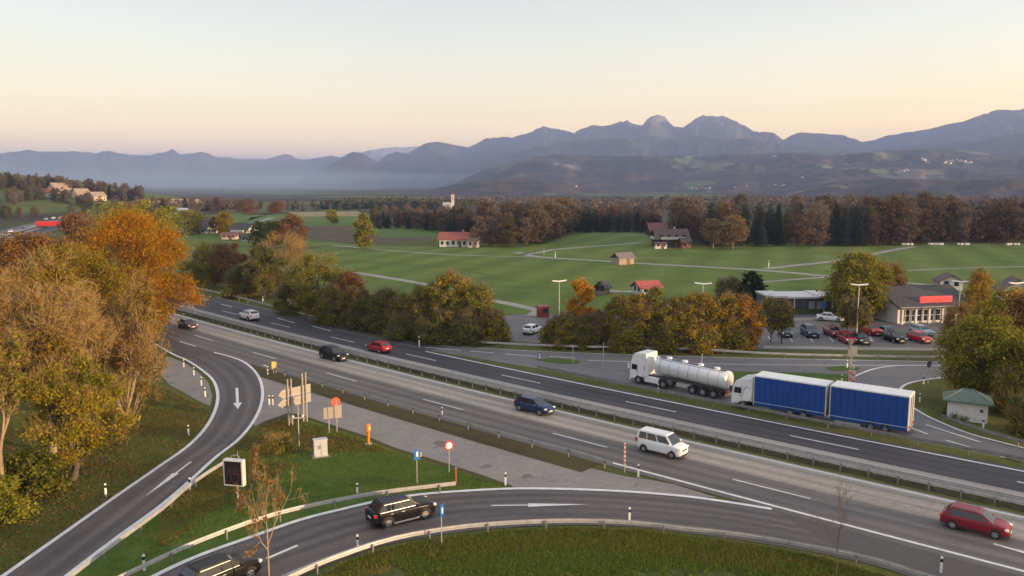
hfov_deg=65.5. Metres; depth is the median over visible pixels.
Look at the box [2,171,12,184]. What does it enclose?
bare beech tree
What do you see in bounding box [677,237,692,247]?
barn
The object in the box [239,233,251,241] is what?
shed
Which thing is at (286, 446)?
shrub
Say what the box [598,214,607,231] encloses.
spruce tree
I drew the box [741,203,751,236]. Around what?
spruce tree
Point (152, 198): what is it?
bare beech tree
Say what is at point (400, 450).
verge
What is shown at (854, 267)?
lime tree
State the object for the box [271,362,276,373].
yellow sign
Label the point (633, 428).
edge line
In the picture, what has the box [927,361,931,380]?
round sign
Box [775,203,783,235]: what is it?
spruce tree
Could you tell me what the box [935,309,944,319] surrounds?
window
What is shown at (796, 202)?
bare beech tree
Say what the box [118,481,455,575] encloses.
guardrail
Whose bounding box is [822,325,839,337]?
estate car
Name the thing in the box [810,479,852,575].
sapling
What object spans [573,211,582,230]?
beech tree
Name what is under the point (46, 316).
bare tree
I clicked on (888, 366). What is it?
kerb line
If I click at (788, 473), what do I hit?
road
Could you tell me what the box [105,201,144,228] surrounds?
field tree
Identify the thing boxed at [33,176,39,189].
oak tree
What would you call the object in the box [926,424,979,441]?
lane marking
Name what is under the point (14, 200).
bare beech tree
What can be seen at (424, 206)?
bare beech tree
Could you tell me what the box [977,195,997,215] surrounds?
beech tree
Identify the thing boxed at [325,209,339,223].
field tree
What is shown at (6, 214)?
oak tree
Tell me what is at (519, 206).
beech tree
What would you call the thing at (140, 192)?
bare beech tree
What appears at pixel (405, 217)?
bare beech tree
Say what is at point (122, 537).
guardrail
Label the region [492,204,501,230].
bare beech tree
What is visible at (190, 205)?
bare beech tree
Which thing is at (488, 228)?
bare beech tree
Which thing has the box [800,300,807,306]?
window
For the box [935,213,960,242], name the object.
oak tree
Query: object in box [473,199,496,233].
beech tree
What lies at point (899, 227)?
beech tree
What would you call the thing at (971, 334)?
hedge tree
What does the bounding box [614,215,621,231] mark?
spruce tree
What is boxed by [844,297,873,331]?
young tree
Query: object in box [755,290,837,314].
service pavilion
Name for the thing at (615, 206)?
beech tree
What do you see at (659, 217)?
beech tree
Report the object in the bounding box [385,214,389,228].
spruce tree
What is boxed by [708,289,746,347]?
hedge tree
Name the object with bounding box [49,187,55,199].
oak tree
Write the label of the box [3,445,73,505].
shrub
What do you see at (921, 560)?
ramp
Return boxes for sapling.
[233,442,313,575]
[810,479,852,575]
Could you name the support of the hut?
on the island at (931, 403)
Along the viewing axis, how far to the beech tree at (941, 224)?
316.61 m
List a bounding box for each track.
[253,377,715,497]
[345,260,543,287]
[353,260,542,286]
[373,265,711,285]
[390,264,715,285]
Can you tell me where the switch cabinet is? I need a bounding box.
[311,437,329,458]
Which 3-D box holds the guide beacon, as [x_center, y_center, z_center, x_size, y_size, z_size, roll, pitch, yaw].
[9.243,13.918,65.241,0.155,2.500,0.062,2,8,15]
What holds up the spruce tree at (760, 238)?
on the ground at (50, 208)
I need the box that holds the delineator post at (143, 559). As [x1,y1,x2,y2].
[142,554,145,570]
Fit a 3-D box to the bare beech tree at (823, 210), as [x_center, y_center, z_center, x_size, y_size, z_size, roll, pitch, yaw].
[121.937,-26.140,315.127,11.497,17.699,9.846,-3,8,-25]
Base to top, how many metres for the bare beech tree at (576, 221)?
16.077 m
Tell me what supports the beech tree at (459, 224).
on the ground at (50, 208)
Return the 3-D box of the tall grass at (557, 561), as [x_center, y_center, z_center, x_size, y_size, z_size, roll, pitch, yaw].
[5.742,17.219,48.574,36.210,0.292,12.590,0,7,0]
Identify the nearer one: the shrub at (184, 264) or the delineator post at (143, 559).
the delineator post at (143, 559)
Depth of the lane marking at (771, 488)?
61.72 m
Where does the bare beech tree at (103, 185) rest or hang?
on the ground at (50, 208)
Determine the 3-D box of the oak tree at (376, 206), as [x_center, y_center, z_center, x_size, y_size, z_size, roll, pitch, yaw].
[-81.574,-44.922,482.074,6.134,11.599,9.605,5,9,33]
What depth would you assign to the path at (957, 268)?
222.85 m
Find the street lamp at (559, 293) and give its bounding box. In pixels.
[552,280,566,314]
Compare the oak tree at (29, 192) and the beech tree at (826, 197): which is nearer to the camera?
the beech tree at (826, 197)
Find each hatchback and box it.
[365,340,391,353]
[522,323,541,334]
[778,327,792,337]
[837,331,856,343]
[906,330,931,343]
[940,501,1012,539]
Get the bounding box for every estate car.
[513,394,554,415]
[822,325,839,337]
[908,324,934,335]
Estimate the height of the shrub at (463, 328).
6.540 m
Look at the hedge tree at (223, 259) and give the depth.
178.21 m
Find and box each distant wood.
[316,196,1021,209]
[339,194,902,207]
[478,195,1023,210]
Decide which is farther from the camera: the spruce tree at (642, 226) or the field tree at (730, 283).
the spruce tree at (642, 226)
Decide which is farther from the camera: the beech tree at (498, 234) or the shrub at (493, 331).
the beech tree at (498, 234)
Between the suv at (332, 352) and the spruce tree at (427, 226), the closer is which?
the suv at (332, 352)
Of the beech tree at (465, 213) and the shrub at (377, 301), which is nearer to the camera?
the shrub at (377, 301)
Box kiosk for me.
[535,304,550,317]
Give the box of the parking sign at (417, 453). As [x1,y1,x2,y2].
[413,449,421,482]
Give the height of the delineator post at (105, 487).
1.060 m
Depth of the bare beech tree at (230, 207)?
722.47 m
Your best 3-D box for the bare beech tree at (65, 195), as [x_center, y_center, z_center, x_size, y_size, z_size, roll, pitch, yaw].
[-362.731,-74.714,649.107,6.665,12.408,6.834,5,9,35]
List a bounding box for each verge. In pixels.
[236,412,511,486]
[248,363,598,471]
[355,329,767,357]
[420,348,1023,468]
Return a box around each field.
[175,233,228,246]
[205,213,264,222]
[244,214,361,225]
[289,211,359,215]
[289,226,437,243]
[343,227,442,237]
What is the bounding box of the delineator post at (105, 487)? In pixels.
[104,483,106,496]
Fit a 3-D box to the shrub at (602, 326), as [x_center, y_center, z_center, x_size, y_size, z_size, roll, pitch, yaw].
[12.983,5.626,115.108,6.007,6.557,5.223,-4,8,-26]
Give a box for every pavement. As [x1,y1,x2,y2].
[764,345,945,350]
[793,317,939,322]
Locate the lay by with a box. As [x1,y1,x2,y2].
[160,356,211,405]
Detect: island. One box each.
[75,416,509,575]
[533,358,579,362]
[731,371,847,382]
[826,366,860,370]
[904,374,1023,446]
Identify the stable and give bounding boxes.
[467,238,479,247]
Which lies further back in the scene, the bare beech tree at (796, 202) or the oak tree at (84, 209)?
the oak tree at (84, 209)
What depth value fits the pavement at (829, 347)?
114.50 m
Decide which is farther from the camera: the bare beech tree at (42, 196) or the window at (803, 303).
the bare beech tree at (42, 196)
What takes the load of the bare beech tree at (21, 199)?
on the ground at (50, 208)
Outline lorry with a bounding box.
[35,221,63,227]
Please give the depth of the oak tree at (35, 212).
561.36 m
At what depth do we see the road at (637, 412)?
80.68 m
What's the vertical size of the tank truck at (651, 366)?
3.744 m
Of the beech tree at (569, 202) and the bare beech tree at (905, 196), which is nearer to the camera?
the bare beech tree at (905, 196)
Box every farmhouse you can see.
[437,230,474,246]
[643,223,667,234]
[649,227,689,246]
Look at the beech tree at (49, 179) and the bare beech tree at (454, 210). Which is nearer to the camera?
the bare beech tree at (454, 210)
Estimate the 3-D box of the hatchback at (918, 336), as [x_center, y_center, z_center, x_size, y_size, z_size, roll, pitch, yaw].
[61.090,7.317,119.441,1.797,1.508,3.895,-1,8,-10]
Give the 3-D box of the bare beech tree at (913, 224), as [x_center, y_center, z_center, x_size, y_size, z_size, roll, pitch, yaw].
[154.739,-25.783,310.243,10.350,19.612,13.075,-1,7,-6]
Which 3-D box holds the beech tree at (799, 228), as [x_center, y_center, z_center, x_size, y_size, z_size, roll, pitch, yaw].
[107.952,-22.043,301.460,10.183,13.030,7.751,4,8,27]
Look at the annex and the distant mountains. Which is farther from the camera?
the distant mountains
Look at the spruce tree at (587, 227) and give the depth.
387.89 m
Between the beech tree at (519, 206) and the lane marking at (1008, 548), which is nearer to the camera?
the lane marking at (1008, 548)
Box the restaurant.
[854,284,967,324]
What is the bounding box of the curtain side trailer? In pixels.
[829,380,914,431]
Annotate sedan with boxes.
[177,318,197,329]
[815,312,843,321]
[879,326,894,331]
[880,330,906,342]
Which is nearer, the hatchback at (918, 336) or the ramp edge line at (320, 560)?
the ramp edge line at (320, 560)
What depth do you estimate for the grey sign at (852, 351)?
101.57 m
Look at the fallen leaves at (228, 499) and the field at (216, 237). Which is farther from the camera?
the field at (216, 237)
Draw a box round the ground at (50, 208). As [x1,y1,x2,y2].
[0,174,1023,575]
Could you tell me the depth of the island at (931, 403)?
83.05 m
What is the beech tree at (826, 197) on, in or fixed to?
on the ground at (50, 208)
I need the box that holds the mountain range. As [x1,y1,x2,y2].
[222,109,1023,187]
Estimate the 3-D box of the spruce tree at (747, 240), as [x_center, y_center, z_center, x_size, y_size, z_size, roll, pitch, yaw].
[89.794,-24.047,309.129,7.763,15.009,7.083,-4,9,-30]
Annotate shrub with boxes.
[0,472,43,523]
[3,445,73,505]
[175,254,213,284]
[219,263,265,298]
[257,430,298,454]
[271,261,319,316]
[310,282,358,326]
[343,289,384,331]
[360,284,404,335]
[378,290,416,332]
[381,309,425,340]
[408,304,457,344]
[437,310,486,347]
[476,305,512,344]
[535,312,568,346]
[551,308,579,349]
[568,311,604,349]
[589,306,614,350]
[606,316,648,353]
[640,319,687,354]
[716,313,760,352]
[935,408,969,421]
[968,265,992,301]
[981,358,1023,416]
[998,387,1023,436]
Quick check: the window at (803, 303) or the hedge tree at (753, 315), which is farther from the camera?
the window at (803, 303)
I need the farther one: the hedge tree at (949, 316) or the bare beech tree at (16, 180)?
the bare beech tree at (16, 180)
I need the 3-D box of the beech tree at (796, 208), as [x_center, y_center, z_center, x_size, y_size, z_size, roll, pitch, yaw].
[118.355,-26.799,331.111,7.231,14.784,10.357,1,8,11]
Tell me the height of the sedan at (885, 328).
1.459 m
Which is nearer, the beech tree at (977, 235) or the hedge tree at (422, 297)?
the hedge tree at (422, 297)
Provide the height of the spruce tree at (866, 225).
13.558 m
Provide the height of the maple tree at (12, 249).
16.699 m
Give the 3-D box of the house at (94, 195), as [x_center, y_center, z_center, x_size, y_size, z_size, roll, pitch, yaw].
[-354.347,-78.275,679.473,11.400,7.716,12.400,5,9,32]
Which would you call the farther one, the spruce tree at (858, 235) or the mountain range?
the mountain range
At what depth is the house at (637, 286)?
168.85 m
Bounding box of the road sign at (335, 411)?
[323,397,341,432]
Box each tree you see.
[0,172,6,188]
[0,231,71,297]
[0,243,127,453]
[0,262,21,320]
[0,320,33,502]
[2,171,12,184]
[3,186,12,201]
[3,210,10,220]
[5,205,12,216]
[7,174,14,187]
[8,191,17,205]
[8,340,149,480]
[11,186,18,201]
[13,174,21,188]
[13,232,141,350]
[14,207,21,218]
[18,177,24,189]
[18,189,23,201]
[21,180,28,188]
[23,184,32,198]
[23,189,29,200]
[27,238,86,296]
[28,177,36,187]
[31,186,40,197]
[31,205,39,216]
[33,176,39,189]
[34,189,39,199]
[37,176,46,188]
[38,186,45,199]
[44,173,54,186]
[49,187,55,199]
[51,187,62,200]
[52,260,172,426]
[53,209,219,332]
[55,207,96,241]
[56,193,62,201]
[56,226,119,264]
[59,187,67,200]
[63,190,71,203]
[80,203,86,212]
[82,179,90,188]
[83,201,136,233]
[84,191,90,200]
[85,199,91,208]
[86,179,95,191]
[94,180,102,191]
[94,195,103,208]
[99,181,107,194]
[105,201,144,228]
[110,182,119,198]
[111,195,119,205]
[117,184,128,200]
[119,188,127,200]
[120,182,129,192]
[124,200,181,265]
[135,185,144,198]
[149,196,157,209]
[151,201,160,212]
[152,205,188,254]
[162,198,171,211]
[173,198,180,207]
[173,209,205,234]
[180,197,188,207]
[187,238,234,287]
[188,202,194,211]
[191,200,197,212]
[193,211,210,218]
[198,196,206,211]
[203,239,249,286]
[207,214,222,234]
[212,197,220,211]
[214,210,234,232]
[218,198,226,210]
[226,197,233,209]
[231,199,258,214]
[240,238,290,298]
[246,220,265,245]
[251,230,317,288]
[258,220,288,247]
[265,200,288,213]
[275,213,310,246]
[279,248,353,317]
[294,200,299,208]
[300,202,305,210]
[310,199,315,208]
[324,268,369,321]
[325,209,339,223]
[351,213,377,248]
[369,208,376,225]
[372,204,380,219]
[372,209,383,227]
[381,204,389,220]
[381,212,385,225]
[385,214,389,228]
[389,205,399,224]
[393,210,403,227]
[402,203,412,218]
[402,209,408,225]
[402,281,452,322]
[405,217,411,228]
[407,210,415,227]
[410,206,424,229]
[416,204,428,221]
[419,212,431,228]
[424,213,432,229]
[426,266,480,325]
[428,213,436,230]
[434,210,448,231]
[442,213,451,231]
[447,279,497,335]
[448,204,460,223]
[450,215,457,231]
[456,214,466,231]
[459,206,472,213]
[462,209,471,221]
[464,218,469,231]
[466,211,474,224]
[467,216,473,231]
[468,216,487,243]
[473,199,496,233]
[477,205,493,242]
[481,214,499,245]
[485,205,503,242]
[490,218,507,246]
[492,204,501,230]
[496,212,515,243]
[496,216,517,246]
[497,200,508,213]
[504,198,518,218]
[510,203,525,229]
[511,207,523,242]
[517,214,532,244]
[521,203,540,242]
[523,202,548,243]
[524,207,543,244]
[533,214,550,243]
[535,213,553,242]
[543,202,558,228]
[544,206,560,240]
[550,210,564,238]
[553,201,566,236]
[556,207,566,236]
[560,204,570,235]
[561,197,574,210]
[565,201,579,232]
[565,204,573,234]
[565,206,571,231]
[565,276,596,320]
[567,211,574,233]
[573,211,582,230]
[575,203,582,218]
[576,213,584,231]
[581,211,586,229]
[585,219,591,232]
[586,213,594,229]
[592,208,603,223]
[592,216,599,231]
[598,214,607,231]
[599,291,635,348]
[606,211,613,230]
[607,203,619,227]
[614,203,622,220]
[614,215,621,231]
[618,213,622,229]
[620,289,653,343]
[622,206,634,223]
[623,213,630,231]
[624,210,634,229]
[632,214,639,231]
[633,207,640,227]
[637,205,649,222]
[639,216,645,231]
[642,282,675,338]
[644,211,655,222]
[653,213,663,222]
[654,208,663,221]
[654,295,687,345]
[665,195,691,228]
[666,195,683,228]
[672,289,707,345]
[675,214,684,228]
[677,203,702,240]
[677,315,727,355]
[679,196,706,242]
[686,288,733,345]
[690,199,706,234]
[698,218,731,247]
[699,201,717,242]
[702,214,713,244]
[705,209,721,218]
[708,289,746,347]
[712,200,740,246]
[712,273,740,302]
[717,202,727,221]
[718,214,749,248]
[727,290,769,350]
[730,190,752,227]
[735,207,751,244]
[736,270,768,302]
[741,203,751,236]
[749,211,768,241]
[750,203,768,235]
[750,210,768,246]
[751,198,766,229]
[758,290,784,342]
[764,201,777,242]
[768,295,797,343]
[772,217,785,244]
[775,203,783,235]
[780,208,796,240]
[783,213,810,246]
[787,192,807,224]
[790,206,803,239]
[795,204,805,232]
[802,200,834,245]
[802,214,811,242]
[805,201,834,240]
[808,194,834,223]
[808,200,843,233]
[809,201,830,236]
[812,245,908,318]
[825,212,838,244]
[828,198,841,237]
[832,295,856,330]
[833,192,862,240]
[836,210,852,245]
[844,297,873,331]
[848,218,866,245]
[849,201,863,238]
[856,204,882,234]
[857,193,877,220]
[859,211,874,244]
[866,213,881,244]
[873,195,884,224]
[874,198,912,244]
[877,212,892,243]
[879,258,912,285]
[883,191,908,217]
[886,199,895,238]
[895,192,911,219]
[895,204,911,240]
[897,199,923,244]
[906,202,928,242]
[911,190,939,240]
[916,209,940,242]
[917,190,938,199]
[922,198,940,238]
[924,201,951,242]
[925,305,1023,396]
[934,197,949,214]
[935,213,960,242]
[935,300,973,346]
[936,195,962,239]
[951,201,977,240]
[952,206,976,242]
[958,268,995,321]
[964,282,1023,353]
[966,208,990,242]
[967,206,988,235]
[974,197,1010,242]
[974,327,1023,404]
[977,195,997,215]
[986,288,1023,335]
[988,206,1011,239]
[991,201,1023,242]
[993,196,1022,236]
[1008,207,1023,242]
[1016,198,1023,208]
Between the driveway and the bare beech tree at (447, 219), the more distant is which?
the bare beech tree at (447, 219)
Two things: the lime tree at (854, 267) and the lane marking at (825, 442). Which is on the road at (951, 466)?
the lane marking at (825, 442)
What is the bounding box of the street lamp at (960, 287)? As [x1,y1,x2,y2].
[952,280,967,303]
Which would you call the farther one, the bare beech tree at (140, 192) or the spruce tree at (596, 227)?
the bare beech tree at (140, 192)
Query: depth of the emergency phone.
72.25 m
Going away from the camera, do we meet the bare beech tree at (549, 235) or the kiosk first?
the kiosk
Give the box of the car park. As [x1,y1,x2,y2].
[499,314,970,350]
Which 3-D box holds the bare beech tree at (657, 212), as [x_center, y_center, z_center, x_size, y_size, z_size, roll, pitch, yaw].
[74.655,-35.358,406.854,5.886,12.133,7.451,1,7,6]
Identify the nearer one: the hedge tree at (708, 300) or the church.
the hedge tree at (708, 300)
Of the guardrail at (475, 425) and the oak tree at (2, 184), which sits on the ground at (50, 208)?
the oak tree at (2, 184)
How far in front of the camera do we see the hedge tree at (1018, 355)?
81.80 m
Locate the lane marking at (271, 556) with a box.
[266,545,297,558]
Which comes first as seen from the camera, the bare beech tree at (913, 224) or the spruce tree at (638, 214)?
the bare beech tree at (913, 224)
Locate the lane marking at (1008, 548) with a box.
[994,543,1023,552]
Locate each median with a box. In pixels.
[0,227,1023,511]
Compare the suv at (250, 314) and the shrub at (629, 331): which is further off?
the suv at (250, 314)
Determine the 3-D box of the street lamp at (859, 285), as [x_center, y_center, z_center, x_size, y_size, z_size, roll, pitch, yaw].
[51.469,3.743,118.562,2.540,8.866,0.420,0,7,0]
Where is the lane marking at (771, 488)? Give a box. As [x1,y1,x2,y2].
[733,479,810,498]
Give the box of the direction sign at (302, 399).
[278,372,310,425]
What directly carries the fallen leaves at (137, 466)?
on the ground at (50, 208)
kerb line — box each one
[856,365,926,375]
[899,376,1023,447]
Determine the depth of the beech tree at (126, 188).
703.77 m
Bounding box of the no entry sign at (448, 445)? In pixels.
[444,441,453,471]
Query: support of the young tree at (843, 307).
on the car park
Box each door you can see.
[809,301,814,308]
[817,301,822,308]
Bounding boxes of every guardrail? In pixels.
[69,461,222,575]
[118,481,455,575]
[167,303,1023,501]
[170,307,1023,505]
[188,285,942,360]
[266,365,612,468]
[287,518,933,575]
[537,365,1023,464]
[941,414,1023,445]
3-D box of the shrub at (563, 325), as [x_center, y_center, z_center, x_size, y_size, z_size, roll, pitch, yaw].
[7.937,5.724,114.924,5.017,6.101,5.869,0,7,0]
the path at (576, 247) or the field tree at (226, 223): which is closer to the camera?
the path at (576, 247)
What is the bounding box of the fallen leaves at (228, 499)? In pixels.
[160,415,376,545]
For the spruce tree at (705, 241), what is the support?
on the ground at (50, 208)
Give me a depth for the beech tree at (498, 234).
299.62 m
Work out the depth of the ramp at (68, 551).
63.76 m
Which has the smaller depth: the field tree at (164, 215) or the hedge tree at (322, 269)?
the hedge tree at (322, 269)
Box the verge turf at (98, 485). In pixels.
[0,379,210,573]
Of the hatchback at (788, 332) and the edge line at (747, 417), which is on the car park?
the hatchback at (788, 332)
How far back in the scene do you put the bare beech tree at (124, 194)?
698.40 m
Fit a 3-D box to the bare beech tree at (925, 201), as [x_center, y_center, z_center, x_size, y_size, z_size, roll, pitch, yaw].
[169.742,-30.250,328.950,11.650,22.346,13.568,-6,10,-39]
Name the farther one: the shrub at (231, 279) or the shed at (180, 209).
the shed at (180, 209)
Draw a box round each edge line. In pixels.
[1,343,218,575]
[5,226,1023,517]
[64,352,263,575]
[151,487,771,575]
[264,365,1023,571]
[282,538,384,575]
[425,351,1023,471]
[470,347,937,361]
[592,360,943,365]
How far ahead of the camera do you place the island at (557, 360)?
106.60 m
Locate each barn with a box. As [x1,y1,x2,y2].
[610,252,635,264]
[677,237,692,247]
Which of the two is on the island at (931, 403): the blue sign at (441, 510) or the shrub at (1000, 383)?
the shrub at (1000, 383)
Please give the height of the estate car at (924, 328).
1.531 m
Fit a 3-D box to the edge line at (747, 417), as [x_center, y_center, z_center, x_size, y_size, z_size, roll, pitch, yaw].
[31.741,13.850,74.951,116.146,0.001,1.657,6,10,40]
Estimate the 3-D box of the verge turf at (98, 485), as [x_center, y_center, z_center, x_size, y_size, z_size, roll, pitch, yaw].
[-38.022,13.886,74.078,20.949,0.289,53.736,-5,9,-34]
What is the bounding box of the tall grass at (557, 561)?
[322,526,885,575]
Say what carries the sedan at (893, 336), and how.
on the car park
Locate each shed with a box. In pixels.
[170,208,188,213]
[185,225,208,233]
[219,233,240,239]
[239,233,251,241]
[593,280,611,294]
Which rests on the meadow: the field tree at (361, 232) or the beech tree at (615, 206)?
the field tree at (361, 232)
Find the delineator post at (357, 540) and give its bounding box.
[356,534,358,546]
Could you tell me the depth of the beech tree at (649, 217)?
392.73 m
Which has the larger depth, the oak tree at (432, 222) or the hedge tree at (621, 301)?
the oak tree at (432, 222)
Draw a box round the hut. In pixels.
[942,388,994,423]
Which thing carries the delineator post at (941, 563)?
on the ramp at (921, 560)
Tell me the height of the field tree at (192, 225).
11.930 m
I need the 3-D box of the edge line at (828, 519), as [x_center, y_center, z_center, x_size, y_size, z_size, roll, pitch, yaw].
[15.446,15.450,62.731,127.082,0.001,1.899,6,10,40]
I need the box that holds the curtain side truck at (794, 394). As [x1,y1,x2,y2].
[730,371,833,416]
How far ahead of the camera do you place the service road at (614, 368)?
101.60 m
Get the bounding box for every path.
[336,245,525,256]
[354,272,453,289]
[493,299,536,311]
[514,252,932,284]
[525,242,638,253]
[610,290,632,292]
[763,277,828,281]
[765,246,913,268]
[905,266,1023,270]
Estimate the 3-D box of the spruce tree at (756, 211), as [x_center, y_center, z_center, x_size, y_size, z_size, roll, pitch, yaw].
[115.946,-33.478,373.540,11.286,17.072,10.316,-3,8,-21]
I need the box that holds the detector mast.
[292,404,303,446]
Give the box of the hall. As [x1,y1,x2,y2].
[159,199,199,207]
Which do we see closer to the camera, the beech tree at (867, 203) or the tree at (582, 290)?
the tree at (582, 290)
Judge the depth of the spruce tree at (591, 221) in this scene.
407.20 m
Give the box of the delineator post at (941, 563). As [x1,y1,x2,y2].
[940,556,942,572]
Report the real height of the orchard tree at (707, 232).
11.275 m
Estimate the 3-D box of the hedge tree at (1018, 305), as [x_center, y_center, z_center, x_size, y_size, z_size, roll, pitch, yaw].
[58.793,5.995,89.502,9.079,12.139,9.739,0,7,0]
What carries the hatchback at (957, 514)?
on the road at (908, 527)
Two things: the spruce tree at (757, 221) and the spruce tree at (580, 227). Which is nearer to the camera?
the spruce tree at (757, 221)
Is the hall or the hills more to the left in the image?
the hall
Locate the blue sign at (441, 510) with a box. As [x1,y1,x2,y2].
[440,503,443,541]
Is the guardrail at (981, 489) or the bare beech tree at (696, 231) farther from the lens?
the bare beech tree at (696, 231)
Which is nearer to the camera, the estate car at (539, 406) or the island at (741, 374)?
the estate car at (539, 406)
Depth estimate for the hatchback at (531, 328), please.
124.84 m
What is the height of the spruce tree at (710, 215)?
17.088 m
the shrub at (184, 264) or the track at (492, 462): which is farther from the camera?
the shrub at (184, 264)
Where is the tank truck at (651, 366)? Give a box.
[628,349,733,398]
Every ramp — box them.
[0,353,263,575]
[138,330,212,359]
[159,489,857,575]
[759,511,1017,575]
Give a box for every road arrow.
[147,462,190,494]
[233,388,241,408]
[491,503,582,506]
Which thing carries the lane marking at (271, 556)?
on the ramp at (316, 538)
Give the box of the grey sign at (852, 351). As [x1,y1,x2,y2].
[847,338,856,368]
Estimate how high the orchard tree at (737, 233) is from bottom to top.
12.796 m
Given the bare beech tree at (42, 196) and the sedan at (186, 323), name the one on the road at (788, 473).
the sedan at (186, 323)
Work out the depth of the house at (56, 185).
678.20 m
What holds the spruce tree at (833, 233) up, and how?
on the ground at (50, 208)
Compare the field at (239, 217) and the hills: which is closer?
the field at (239, 217)
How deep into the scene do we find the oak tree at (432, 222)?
396.80 m
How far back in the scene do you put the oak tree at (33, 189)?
645.71 m
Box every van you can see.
[635,426,688,458]
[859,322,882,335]
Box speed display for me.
[223,451,245,507]
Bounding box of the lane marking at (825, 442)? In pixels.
[790,435,858,449]
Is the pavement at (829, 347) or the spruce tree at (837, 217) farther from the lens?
the spruce tree at (837, 217)
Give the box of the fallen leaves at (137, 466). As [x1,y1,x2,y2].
[0,377,207,570]
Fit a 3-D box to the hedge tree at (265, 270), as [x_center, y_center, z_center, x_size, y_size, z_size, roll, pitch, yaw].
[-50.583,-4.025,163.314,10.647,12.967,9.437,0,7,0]
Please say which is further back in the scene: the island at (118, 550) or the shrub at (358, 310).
the shrub at (358, 310)
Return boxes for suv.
[178,552,261,575]
[238,309,259,320]
[318,344,348,361]
[364,492,435,528]
[800,323,819,337]
[852,331,871,344]
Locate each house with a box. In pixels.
[40,189,59,196]
[46,183,71,193]
[70,188,89,197]
[89,192,107,200]
[199,218,217,232]
[228,223,257,238]
[629,280,663,295]
[931,272,966,290]
[992,276,1023,299]
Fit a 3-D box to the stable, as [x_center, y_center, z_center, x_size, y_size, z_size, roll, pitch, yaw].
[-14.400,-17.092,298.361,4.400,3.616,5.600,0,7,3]
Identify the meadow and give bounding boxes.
[175,232,1023,314]
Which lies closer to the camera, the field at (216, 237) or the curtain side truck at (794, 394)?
the curtain side truck at (794, 394)
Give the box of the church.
[443,189,453,208]
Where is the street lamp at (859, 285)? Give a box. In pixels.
[850,284,867,331]
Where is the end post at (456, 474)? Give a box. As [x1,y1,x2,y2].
[455,467,456,483]
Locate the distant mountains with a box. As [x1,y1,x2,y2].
[0,147,417,186]
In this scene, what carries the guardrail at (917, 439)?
on the verge at (913, 444)
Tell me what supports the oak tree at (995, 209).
on the ground at (50, 208)
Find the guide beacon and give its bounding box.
[624,443,625,472]
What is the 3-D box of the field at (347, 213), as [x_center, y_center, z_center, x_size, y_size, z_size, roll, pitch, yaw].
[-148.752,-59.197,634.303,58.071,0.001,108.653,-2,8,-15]
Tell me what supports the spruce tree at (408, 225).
on the field at (396, 232)
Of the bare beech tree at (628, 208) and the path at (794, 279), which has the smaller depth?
the path at (794, 279)
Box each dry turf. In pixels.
[141,421,391,562]
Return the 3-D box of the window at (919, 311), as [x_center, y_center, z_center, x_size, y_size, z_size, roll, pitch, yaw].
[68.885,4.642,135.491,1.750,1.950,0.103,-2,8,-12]
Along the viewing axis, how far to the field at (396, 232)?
388.44 m
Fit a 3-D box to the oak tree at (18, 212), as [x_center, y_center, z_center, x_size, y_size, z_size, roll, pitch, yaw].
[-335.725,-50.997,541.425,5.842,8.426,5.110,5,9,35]
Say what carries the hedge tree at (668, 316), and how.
on the ground at (50, 208)
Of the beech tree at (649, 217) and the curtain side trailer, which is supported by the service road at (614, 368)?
the curtain side trailer
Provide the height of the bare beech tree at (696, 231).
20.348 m
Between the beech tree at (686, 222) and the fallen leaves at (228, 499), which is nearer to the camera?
the fallen leaves at (228, 499)
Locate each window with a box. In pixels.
[791,300,798,306]
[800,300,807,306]
[900,310,909,320]
[912,310,921,320]
[924,309,932,319]
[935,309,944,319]
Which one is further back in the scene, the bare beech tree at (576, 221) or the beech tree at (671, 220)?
the bare beech tree at (576, 221)
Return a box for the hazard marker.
[848,370,855,382]
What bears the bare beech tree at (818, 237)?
on the ground at (50, 208)
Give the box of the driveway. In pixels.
[526,311,536,315]
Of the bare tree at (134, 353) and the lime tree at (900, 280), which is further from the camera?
the lime tree at (900, 280)
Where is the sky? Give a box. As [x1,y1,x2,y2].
[0,0,1023,158]
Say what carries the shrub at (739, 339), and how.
on the ground at (50, 208)
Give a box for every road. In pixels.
[0,219,1023,575]
[0,225,1023,540]
[7,228,1023,504]
[17,218,1023,491]
[31,218,444,350]
[297,315,1023,469]
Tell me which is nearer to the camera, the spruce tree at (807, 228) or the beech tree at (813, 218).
the spruce tree at (807, 228)
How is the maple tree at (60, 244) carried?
on the ground at (50, 208)
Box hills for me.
[421,149,1023,197]
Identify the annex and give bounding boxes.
[653,242,667,248]
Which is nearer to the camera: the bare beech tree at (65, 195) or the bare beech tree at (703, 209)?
the bare beech tree at (703, 209)
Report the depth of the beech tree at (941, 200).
346.19 m
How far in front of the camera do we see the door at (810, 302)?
146.18 m
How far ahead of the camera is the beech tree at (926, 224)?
314.98 m
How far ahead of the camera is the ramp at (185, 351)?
113.86 m
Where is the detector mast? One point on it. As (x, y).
(293, 417)
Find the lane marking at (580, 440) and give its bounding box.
[553,433,605,446]
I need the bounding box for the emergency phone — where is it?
[365,424,371,444]

